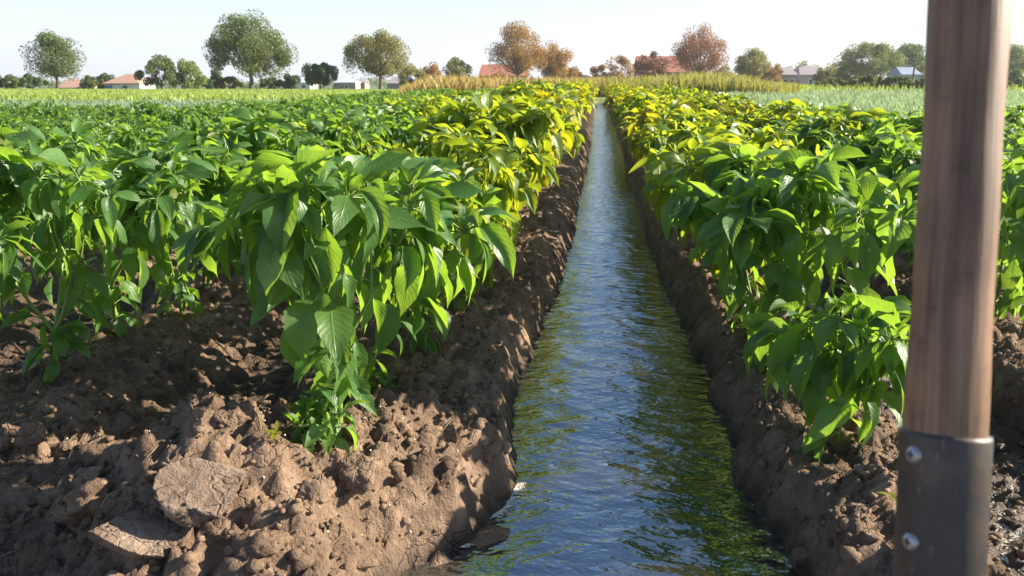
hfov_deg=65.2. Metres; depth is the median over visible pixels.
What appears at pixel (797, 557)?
soil clod
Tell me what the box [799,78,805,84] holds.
door
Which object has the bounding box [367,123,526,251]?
pepper plant
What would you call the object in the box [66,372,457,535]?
white grains
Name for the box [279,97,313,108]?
pepper plant
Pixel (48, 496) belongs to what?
soil crumbs
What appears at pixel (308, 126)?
pepper plant
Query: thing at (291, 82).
bush
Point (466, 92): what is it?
pepper plant
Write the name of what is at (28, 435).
soil clod
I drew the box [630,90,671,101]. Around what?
pepper plant
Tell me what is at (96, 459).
soil clod
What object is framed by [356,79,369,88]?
shed
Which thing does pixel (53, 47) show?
tree
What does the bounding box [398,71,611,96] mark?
dry grass
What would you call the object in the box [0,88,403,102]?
meadow grass
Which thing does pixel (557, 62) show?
tree
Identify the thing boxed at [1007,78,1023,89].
bush
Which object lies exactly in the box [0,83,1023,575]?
ground
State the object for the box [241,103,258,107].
pepper plant
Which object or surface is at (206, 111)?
pepper plant
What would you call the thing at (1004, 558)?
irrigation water
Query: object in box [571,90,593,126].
pepper plant
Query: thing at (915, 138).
pepper plant
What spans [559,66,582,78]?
bush
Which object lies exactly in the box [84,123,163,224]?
pepper plant
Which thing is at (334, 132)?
pepper plant
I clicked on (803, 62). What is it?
bush
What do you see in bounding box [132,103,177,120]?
pepper plant
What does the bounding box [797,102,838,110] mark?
pepper plant
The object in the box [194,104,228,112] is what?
pepper plant
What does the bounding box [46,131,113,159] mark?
pepper plant
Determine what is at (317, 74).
tree
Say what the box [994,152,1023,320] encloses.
pepper plant
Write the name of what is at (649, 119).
pepper plant
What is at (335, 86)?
door
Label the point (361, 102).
pepper plant
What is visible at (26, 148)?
pepper plant
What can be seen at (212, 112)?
pepper plant
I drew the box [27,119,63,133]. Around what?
pepper plant
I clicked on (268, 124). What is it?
pepper plant
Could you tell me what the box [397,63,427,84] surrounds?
bush
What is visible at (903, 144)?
pepper plant
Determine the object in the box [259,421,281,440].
weed sprout
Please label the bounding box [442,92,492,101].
pepper plant
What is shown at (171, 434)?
soil clod
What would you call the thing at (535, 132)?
pepper plant
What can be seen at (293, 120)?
pepper plant
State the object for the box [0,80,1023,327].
pepper crop
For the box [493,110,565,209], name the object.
pepper plant
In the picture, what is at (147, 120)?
pepper plant
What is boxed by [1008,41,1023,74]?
tree
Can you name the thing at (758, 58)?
tree
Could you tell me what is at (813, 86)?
meadow grass
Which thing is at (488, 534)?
soil clod
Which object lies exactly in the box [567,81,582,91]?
pepper plant
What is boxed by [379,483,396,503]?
soil clod
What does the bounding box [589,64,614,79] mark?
bush
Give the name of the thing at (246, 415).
soil clod
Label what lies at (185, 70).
bush
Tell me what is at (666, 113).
pepper plant
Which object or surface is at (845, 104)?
pepper plant
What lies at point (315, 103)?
pepper plant
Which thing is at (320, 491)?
soil clod
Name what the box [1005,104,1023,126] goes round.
pepper plant
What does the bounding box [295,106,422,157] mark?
pepper plant
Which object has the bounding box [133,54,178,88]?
bush
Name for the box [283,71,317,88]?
house
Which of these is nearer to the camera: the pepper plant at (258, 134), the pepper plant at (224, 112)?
the pepper plant at (258, 134)
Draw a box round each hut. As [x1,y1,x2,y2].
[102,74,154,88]
[333,77,360,88]
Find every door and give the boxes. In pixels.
[333,84,340,88]
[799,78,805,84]
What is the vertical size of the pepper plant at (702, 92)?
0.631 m
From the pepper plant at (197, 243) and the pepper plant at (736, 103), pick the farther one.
the pepper plant at (736, 103)
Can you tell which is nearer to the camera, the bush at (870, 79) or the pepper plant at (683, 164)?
the pepper plant at (683, 164)
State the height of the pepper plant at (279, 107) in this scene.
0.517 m
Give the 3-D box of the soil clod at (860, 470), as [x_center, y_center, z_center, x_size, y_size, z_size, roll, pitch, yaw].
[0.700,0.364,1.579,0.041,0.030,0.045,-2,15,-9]
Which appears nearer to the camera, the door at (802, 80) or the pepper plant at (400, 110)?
the pepper plant at (400, 110)
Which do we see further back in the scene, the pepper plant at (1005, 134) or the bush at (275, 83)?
the bush at (275, 83)
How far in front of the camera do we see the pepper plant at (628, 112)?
7.80 m
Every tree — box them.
[18,29,86,88]
[202,9,298,88]
[301,62,338,88]
[341,28,411,88]
[485,20,548,77]
[534,40,574,78]
[667,22,730,74]
[733,47,770,79]
[832,41,907,84]
[885,42,924,72]
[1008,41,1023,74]
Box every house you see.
[59,79,97,88]
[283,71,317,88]
[478,65,528,78]
[633,56,689,77]
[766,67,797,83]
[794,64,820,85]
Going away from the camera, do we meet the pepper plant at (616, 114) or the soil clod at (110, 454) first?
the soil clod at (110, 454)
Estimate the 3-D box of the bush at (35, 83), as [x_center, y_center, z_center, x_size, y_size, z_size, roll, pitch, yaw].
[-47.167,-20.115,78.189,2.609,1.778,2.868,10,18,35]
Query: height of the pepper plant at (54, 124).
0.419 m
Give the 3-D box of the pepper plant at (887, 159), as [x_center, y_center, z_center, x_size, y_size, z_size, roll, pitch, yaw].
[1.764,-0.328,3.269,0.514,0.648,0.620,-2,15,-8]
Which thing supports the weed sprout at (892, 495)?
on the ground at (546, 235)
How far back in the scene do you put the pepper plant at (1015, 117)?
6.95 m
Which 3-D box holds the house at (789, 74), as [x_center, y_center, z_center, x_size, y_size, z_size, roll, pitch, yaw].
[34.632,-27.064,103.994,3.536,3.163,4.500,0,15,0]
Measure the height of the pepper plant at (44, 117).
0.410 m
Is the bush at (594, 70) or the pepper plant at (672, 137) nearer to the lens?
the pepper plant at (672, 137)
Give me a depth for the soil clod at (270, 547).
1.27 m
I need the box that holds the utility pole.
[909,61,919,81]
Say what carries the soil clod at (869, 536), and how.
on the ground at (546, 235)
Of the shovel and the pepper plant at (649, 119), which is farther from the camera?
the pepper plant at (649, 119)
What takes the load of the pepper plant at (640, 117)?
on the ground at (546, 235)
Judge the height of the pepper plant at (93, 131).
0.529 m
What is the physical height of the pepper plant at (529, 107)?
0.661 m
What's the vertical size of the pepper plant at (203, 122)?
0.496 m
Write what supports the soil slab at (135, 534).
on the ground at (546, 235)
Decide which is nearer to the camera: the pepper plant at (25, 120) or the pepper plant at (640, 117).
the pepper plant at (640, 117)
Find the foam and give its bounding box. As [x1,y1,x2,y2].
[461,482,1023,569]
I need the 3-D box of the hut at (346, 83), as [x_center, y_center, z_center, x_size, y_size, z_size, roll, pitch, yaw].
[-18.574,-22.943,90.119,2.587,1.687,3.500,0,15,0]
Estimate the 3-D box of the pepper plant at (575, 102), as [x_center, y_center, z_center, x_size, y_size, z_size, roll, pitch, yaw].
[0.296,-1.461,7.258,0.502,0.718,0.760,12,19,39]
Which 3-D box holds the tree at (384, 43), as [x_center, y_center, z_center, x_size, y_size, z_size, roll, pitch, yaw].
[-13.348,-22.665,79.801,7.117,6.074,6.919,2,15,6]
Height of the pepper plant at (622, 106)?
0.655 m
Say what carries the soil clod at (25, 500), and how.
on the ground at (546, 235)
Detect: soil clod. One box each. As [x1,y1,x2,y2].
[13,422,46,448]
[14,495,37,506]
[50,503,81,526]
[63,477,112,519]
[82,466,105,481]
[85,452,105,466]
[101,443,123,466]
[148,424,178,439]
[211,401,261,426]
[239,529,293,556]
[240,399,256,406]
[246,429,271,446]
[296,479,336,503]
[328,567,357,575]
[337,449,383,494]
[356,543,382,569]
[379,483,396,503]
[418,425,438,435]
[429,550,450,566]
[439,455,458,475]
[468,524,510,547]
[787,546,809,566]
[832,514,850,533]
[853,464,873,477]
[860,529,884,544]
[869,446,894,464]
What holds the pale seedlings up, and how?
on the ground at (546, 235)
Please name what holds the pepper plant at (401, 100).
on the ground at (546, 235)
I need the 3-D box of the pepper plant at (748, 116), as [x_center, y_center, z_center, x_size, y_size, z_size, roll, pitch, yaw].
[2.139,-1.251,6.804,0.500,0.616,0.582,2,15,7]
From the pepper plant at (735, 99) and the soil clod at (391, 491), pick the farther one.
the pepper plant at (735, 99)
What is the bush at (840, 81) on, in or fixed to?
on the ground at (546, 235)
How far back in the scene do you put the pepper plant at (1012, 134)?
4.34 m
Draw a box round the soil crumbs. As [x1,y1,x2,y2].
[0,262,1023,575]
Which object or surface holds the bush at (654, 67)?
on the ground at (546, 235)
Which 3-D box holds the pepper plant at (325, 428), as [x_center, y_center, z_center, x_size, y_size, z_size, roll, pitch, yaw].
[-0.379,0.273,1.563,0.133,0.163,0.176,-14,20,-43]
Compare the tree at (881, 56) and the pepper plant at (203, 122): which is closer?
the pepper plant at (203, 122)
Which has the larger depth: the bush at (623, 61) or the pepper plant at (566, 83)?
the bush at (623, 61)
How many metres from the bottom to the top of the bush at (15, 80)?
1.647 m
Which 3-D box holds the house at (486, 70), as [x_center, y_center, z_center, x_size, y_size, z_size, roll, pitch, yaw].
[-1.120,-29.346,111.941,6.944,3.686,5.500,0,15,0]
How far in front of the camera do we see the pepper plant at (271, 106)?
9.61 m
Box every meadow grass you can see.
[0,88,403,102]
[790,84,1023,91]
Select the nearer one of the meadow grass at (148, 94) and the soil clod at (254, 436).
the soil clod at (254, 436)
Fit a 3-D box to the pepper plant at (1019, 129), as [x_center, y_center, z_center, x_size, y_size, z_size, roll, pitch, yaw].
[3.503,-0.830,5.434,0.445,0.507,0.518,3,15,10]
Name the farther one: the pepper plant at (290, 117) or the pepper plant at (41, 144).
the pepper plant at (290, 117)
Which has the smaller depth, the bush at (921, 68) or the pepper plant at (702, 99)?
the pepper plant at (702, 99)
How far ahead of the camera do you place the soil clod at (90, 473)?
1.49 m
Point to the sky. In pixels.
(118, 38)
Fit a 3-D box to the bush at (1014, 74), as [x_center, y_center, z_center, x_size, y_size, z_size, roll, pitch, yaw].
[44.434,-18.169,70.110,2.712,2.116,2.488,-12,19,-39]
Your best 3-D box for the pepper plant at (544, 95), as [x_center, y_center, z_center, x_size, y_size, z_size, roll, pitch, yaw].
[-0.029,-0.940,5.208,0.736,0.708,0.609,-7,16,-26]
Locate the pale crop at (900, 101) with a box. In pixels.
[700,88,1023,118]
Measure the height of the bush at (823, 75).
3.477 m
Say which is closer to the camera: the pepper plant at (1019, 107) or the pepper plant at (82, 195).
the pepper plant at (82, 195)
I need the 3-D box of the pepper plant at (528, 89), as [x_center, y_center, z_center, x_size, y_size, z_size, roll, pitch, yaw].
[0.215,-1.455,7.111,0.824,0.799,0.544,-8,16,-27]
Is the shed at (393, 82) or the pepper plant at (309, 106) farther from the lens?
the shed at (393, 82)
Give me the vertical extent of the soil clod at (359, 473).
0.053 m
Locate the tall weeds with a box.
[550,69,802,96]
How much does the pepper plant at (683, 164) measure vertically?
0.648 m
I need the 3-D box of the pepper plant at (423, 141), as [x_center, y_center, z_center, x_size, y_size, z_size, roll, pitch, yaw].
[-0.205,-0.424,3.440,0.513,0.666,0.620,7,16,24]
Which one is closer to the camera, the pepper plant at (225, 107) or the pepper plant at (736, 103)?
the pepper plant at (736, 103)
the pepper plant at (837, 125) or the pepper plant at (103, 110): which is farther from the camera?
the pepper plant at (103, 110)
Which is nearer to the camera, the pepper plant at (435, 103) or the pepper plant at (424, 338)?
the pepper plant at (424, 338)
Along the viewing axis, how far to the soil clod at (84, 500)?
1.39 m
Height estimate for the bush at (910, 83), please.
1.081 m
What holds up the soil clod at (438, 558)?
on the ground at (546, 235)
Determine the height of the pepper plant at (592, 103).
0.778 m
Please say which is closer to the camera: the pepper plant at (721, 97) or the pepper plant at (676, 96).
the pepper plant at (721, 97)
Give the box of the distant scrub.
[1,74,883,88]
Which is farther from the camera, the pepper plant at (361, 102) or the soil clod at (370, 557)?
the pepper plant at (361, 102)
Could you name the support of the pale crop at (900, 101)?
on the ground at (546, 235)
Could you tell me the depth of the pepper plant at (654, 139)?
4.24 m
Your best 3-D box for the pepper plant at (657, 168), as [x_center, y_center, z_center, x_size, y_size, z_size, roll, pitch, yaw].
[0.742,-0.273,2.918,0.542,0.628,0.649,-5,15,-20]
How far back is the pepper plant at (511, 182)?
2.81 m
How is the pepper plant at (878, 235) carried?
on the ground at (546, 235)
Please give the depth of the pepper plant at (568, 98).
6.25 m
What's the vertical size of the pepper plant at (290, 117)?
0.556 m
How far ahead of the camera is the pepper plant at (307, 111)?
6.47 m
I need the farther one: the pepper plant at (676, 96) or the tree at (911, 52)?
the tree at (911, 52)
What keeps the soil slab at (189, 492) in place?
on the ground at (546, 235)
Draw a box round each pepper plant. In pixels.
[0,111,28,120]
[0,112,21,128]
[0,118,217,341]
[0,121,71,139]
[0,134,144,383]
[3,116,29,132]
[11,102,44,118]
[11,133,119,251]
[11,144,29,154]
[12,129,50,153]
[14,116,40,128]
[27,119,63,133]
[33,106,71,122]
[33,113,57,122]
[40,118,71,128]
[42,127,89,134]
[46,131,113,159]
[52,120,111,139]
[57,113,113,129]
[68,131,121,159]
[80,110,113,120]
[82,115,134,124]
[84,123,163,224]
[85,107,110,115]
[92,119,130,134]
[98,122,159,147]
[103,143,257,315]
[105,106,133,118]
[123,114,161,130]
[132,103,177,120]
[143,135,256,288]
[146,106,193,129]
[152,118,175,136]
[163,106,213,129]
[165,107,320,276]
[173,145,518,397]
[182,105,212,118]
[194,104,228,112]
[194,116,247,128]
[196,107,218,121]
[200,121,249,131]
[206,113,237,124]
[206,148,456,429]
[212,103,236,111]
[212,110,235,122]
[222,121,280,136]
[229,108,259,115]
[234,104,270,114]
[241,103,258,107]
[250,100,275,105]
[254,104,278,111]
[254,118,302,131]
[256,102,296,111]
[257,110,314,126]
[265,132,342,158]
[277,112,369,167]
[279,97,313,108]
[281,384,368,455]
[285,105,321,116]
[288,118,386,166]
[289,107,320,121]
[291,106,326,112]
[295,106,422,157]
[304,100,330,108]
[309,98,338,107]
[311,133,341,149]
[312,104,330,110]
[320,103,423,149]
[342,102,377,111]
[345,100,370,107]
[352,103,418,148]
[359,156,510,353]
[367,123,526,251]
[380,135,507,311]
[384,97,445,126]
[386,98,414,106]
[398,127,558,296]
[404,110,538,218]
[407,89,564,227]
[412,106,442,131]
[419,96,458,111]
[427,95,470,105]
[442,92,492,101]
[453,88,496,99]
[459,90,584,158]
[471,88,571,189]
[475,107,573,227]
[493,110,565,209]
[500,78,580,114]
[504,83,582,123]
[512,92,574,109]
[518,102,544,204]
[532,95,581,131]
[544,87,580,114]
[546,81,596,114]
[553,81,582,111]
[564,87,588,125]
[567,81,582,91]
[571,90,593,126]
[603,86,660,111]
[607,96,665,125]
[612,90,646,111]
[612,119,635,156]
[616,91,669,122]
[620,91,658,124]
[620,99,668,120]
[620,121,670,188]
[621,95,721,193]
[629,92,710,121]
[629,126,800,280]
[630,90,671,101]
[635,117,744,167]
[640,110,679,136]
[641,180,718,267]
[646,100,752,137]
[653,116,751,235]
[655,129,832,313]
[661,144,860,332]
[667,125,796,262]
[671,93,697,99]
[686,90,716,97]
[687,142,919,374]
[692,94,718,103]
[696,92,717,106]
[699,92,750,119]
[704,93,755,105]
[708,99,772,117]
[727,100,766,115]
[736,104,777,136]
[741,293,910,463]
[747,98,836,127]
[749,112,765,136]
[750,108,899,149]
[750,110,793,134]
[758,113,800,129]
[764,110,847,149]
[794,114,910,229]
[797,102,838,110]
[797,105,914,155]
[804,102,852,115]
[820,126,921,172]
[860,132,921,254]
[873,133,1022,266]
[880,108,923,131]
[898,112,922,133]
[906,177,1010,232]
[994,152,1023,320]
[1003,127,1021,145]
[1003,128,1023,148]
[1003,128,1023,148]
[1004,109,1023,127]
[1004,119,1018,132]
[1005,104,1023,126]
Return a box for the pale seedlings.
[0,96,301,115]
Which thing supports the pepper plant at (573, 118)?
on the ground at (546, 235)
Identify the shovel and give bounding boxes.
[892,0,1012,575]
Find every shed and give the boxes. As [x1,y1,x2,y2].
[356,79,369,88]
[386,77,413,88]
[885,67,922,85]
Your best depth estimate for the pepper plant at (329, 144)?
3.90 m
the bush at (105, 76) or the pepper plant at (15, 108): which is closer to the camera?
the pepper plant at (15, 108)
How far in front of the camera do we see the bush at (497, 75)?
89.59 m
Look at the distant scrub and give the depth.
120.34 m
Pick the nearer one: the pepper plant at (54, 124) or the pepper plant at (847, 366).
the pepper plant at (847, 366)
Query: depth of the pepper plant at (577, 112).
7.69 m
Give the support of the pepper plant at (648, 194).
on the ground at (546, 235)
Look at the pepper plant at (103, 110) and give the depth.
10.51 m
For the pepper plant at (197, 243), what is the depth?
1.94 m
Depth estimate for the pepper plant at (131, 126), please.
5.43 m
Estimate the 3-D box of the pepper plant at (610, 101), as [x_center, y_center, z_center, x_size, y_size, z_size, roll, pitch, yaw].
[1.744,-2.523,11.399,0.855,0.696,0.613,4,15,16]
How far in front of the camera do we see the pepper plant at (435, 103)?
6.65 m
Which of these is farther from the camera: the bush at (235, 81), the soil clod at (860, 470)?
the bush at (235, 81)
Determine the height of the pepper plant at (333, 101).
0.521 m
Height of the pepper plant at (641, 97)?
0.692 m
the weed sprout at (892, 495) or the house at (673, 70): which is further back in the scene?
the house at (673, 70)
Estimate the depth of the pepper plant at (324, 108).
8.61 m
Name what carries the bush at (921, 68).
on the ground at (546, 235)
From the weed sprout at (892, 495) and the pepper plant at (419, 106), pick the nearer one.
the weed sprout at (892, 495)
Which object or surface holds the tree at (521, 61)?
on the ground at (546, 235)
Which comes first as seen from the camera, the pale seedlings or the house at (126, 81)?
the pale seedlings
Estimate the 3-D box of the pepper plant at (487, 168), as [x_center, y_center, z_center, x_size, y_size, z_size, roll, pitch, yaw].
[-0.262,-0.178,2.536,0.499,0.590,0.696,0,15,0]
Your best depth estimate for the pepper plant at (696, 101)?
10.09 m
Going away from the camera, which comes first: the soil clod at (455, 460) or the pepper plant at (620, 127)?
the soil clod at (455, 460)
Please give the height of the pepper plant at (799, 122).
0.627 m
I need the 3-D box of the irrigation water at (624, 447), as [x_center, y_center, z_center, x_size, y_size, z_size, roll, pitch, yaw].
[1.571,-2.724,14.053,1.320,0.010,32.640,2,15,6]
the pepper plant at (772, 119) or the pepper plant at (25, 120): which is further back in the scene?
the pepper plant at (25, 120)
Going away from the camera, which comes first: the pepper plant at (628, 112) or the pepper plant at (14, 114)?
the pepper plant at (628, 112)
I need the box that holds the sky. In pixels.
[0,0,1023,82]
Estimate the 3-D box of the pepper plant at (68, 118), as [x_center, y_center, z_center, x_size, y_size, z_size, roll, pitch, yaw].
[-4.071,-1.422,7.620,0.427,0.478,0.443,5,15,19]
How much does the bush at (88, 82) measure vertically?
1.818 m
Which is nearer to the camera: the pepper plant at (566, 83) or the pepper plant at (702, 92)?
the pepper plant at (566, 83)
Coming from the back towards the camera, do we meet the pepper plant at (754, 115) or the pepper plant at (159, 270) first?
the pepper plant at (754, 115)
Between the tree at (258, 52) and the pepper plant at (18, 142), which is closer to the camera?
the pepper plant at (18, 142)
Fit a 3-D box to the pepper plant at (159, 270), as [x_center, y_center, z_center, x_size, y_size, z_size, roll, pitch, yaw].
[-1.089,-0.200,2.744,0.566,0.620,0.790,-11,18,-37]
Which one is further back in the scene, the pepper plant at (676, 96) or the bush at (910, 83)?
the bush at (910, 83)
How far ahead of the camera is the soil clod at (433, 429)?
1.73 m
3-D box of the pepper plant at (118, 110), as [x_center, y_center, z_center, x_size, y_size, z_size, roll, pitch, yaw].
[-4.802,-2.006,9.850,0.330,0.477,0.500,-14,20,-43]
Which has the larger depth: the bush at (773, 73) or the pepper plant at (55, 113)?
the bush at (773, 73)
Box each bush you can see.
[0,74,26,88]
[17,73,48,88]
[79,75,104,88]
[96,72,114,88]
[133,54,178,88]
[164,58,207,88]
[195,69,221,88]
[213,76,244,88]
[259,77,282,88]
[281,73,300,88]
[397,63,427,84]
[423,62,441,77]
[441,56,472,77]
[490,72,507,79]
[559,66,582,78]
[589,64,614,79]
[605,54,635,77]
[633,51,669,78]
[715,64,734,75]
[759,63,783,82]
[787,60,821,69]
[812,62,838,85]
[815,78,856,88]
[830,62,858,82]
[849,74,890,89]
[876,75,909,87]
[898,77,924,88]
[913,61,924,77]
[1007,68,1023,84]
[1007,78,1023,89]
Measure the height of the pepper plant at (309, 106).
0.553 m
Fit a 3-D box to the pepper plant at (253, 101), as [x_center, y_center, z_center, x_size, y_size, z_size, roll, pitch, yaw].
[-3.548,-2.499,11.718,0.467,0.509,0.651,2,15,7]
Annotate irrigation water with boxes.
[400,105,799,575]
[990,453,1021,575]
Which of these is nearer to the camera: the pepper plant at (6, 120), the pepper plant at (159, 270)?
the pepper plant at (159, 270)
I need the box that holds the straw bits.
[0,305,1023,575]
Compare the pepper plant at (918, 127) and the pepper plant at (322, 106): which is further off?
the pepper plant at (322, 106)
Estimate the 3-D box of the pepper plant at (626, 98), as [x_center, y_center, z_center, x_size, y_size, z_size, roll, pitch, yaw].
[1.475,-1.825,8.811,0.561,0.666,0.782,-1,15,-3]
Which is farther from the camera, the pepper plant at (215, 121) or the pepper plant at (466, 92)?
the pepper plant at (466, 92)
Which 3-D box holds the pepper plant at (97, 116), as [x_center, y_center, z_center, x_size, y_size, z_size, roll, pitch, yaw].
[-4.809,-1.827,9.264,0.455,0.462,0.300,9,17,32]
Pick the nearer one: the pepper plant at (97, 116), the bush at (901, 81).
the pepper plant at (97, 116)
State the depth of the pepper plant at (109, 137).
5.13 m
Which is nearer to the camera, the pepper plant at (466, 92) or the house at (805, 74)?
the pepper plant at (466, 92)
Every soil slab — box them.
[87,504,181,558]
[151,457,245,528]
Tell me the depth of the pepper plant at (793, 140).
4.59 m
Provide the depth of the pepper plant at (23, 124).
6.71 m
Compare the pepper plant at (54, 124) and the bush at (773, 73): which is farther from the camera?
the bush at (773, 73)
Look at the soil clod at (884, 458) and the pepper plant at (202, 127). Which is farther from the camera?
the pepper plant at (202, 127)
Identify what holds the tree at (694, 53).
on the ground at (546, 235)
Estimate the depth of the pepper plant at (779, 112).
5.79 m
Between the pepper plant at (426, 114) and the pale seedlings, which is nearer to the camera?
the pepper plant at (426, 114)
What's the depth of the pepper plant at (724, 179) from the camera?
2.31 m
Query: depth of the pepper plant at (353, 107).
7.66 m
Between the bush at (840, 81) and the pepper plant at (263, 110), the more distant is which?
the bush at (840, 81)
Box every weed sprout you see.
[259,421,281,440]
[875,491,895,500]
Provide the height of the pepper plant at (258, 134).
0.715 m
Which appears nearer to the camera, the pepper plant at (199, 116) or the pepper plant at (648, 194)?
the pepper plant at (648, 194)
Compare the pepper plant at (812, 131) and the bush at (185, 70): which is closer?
the pepper plant at (812, 131)
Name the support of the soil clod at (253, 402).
on the ground at (546, 235)
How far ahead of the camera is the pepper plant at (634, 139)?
5.15 m
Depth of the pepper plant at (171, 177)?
2.28 m
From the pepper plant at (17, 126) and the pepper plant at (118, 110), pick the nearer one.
the pepper plant at (17, 126)
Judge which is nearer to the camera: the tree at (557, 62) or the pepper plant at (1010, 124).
the pepper plant at (1010, 124)
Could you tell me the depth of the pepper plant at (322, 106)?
8.96 m
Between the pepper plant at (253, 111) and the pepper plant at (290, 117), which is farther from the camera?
the pepper plant at (253, 111)
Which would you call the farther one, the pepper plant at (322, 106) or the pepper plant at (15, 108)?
the pepper plant at (15, 108)
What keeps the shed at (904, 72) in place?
on the ground at (546, 235)
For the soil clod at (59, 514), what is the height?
0.046 m
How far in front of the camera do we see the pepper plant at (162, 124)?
7.20 m
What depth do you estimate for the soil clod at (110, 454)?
1.52 m
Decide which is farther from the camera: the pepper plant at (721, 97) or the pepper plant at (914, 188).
the pepper plant at (721, 97)
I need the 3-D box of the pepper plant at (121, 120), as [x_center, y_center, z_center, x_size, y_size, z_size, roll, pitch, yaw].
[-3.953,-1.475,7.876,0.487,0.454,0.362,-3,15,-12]
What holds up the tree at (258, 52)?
on the ground at (546, 235)
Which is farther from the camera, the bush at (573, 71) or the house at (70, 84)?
the bush at (573, 71)
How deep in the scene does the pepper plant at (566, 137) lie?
3.87 m
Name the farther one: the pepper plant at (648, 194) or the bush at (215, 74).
the bush at (215, 74)
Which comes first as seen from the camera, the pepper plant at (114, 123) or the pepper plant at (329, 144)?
the pepper plant at (329, 144)
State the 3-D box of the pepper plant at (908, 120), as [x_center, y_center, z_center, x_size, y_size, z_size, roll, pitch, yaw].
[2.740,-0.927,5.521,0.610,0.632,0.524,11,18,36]
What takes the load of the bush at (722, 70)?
on the ground at (546, 235)
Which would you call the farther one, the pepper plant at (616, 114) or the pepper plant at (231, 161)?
the pepper plant at (616, 114)
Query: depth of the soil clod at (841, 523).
1.44 m
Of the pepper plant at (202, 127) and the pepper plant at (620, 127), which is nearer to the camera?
the pepper plant at (202, 127)
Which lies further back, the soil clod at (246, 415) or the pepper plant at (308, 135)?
the pepper plant at (308, 135)
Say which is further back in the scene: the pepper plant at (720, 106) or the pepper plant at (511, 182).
the pepper plant at (720, 106)
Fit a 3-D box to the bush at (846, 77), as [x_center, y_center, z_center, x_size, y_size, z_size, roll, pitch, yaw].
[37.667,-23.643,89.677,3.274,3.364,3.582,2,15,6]
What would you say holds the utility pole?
on the ground at (546, 235)
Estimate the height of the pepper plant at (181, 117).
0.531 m
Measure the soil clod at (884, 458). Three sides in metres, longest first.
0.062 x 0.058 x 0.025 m
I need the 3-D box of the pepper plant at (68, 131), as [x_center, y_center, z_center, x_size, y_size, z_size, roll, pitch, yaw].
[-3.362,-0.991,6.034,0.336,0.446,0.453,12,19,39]
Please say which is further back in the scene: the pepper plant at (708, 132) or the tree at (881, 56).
the tree at (881, 56)
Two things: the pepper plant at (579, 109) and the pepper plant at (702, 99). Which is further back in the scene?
the pepper plant at (702, 99)
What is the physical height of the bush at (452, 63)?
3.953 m
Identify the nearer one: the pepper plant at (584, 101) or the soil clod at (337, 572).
the soil clod at (337, 572)
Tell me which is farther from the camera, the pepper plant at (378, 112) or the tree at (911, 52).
the tree at (911, 52)
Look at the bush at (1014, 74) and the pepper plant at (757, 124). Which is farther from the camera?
the bush at (1014, 74)
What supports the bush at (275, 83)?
on the ground at (546, 235)
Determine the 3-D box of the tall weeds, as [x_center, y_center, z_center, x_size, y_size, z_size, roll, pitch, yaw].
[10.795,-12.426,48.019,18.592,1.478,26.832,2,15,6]
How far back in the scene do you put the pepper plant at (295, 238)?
1.49 m
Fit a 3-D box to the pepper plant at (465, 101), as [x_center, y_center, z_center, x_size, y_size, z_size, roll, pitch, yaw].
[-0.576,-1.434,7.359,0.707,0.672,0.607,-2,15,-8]
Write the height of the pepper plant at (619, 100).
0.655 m
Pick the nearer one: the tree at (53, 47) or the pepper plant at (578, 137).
the pepper plant at (578, 137)

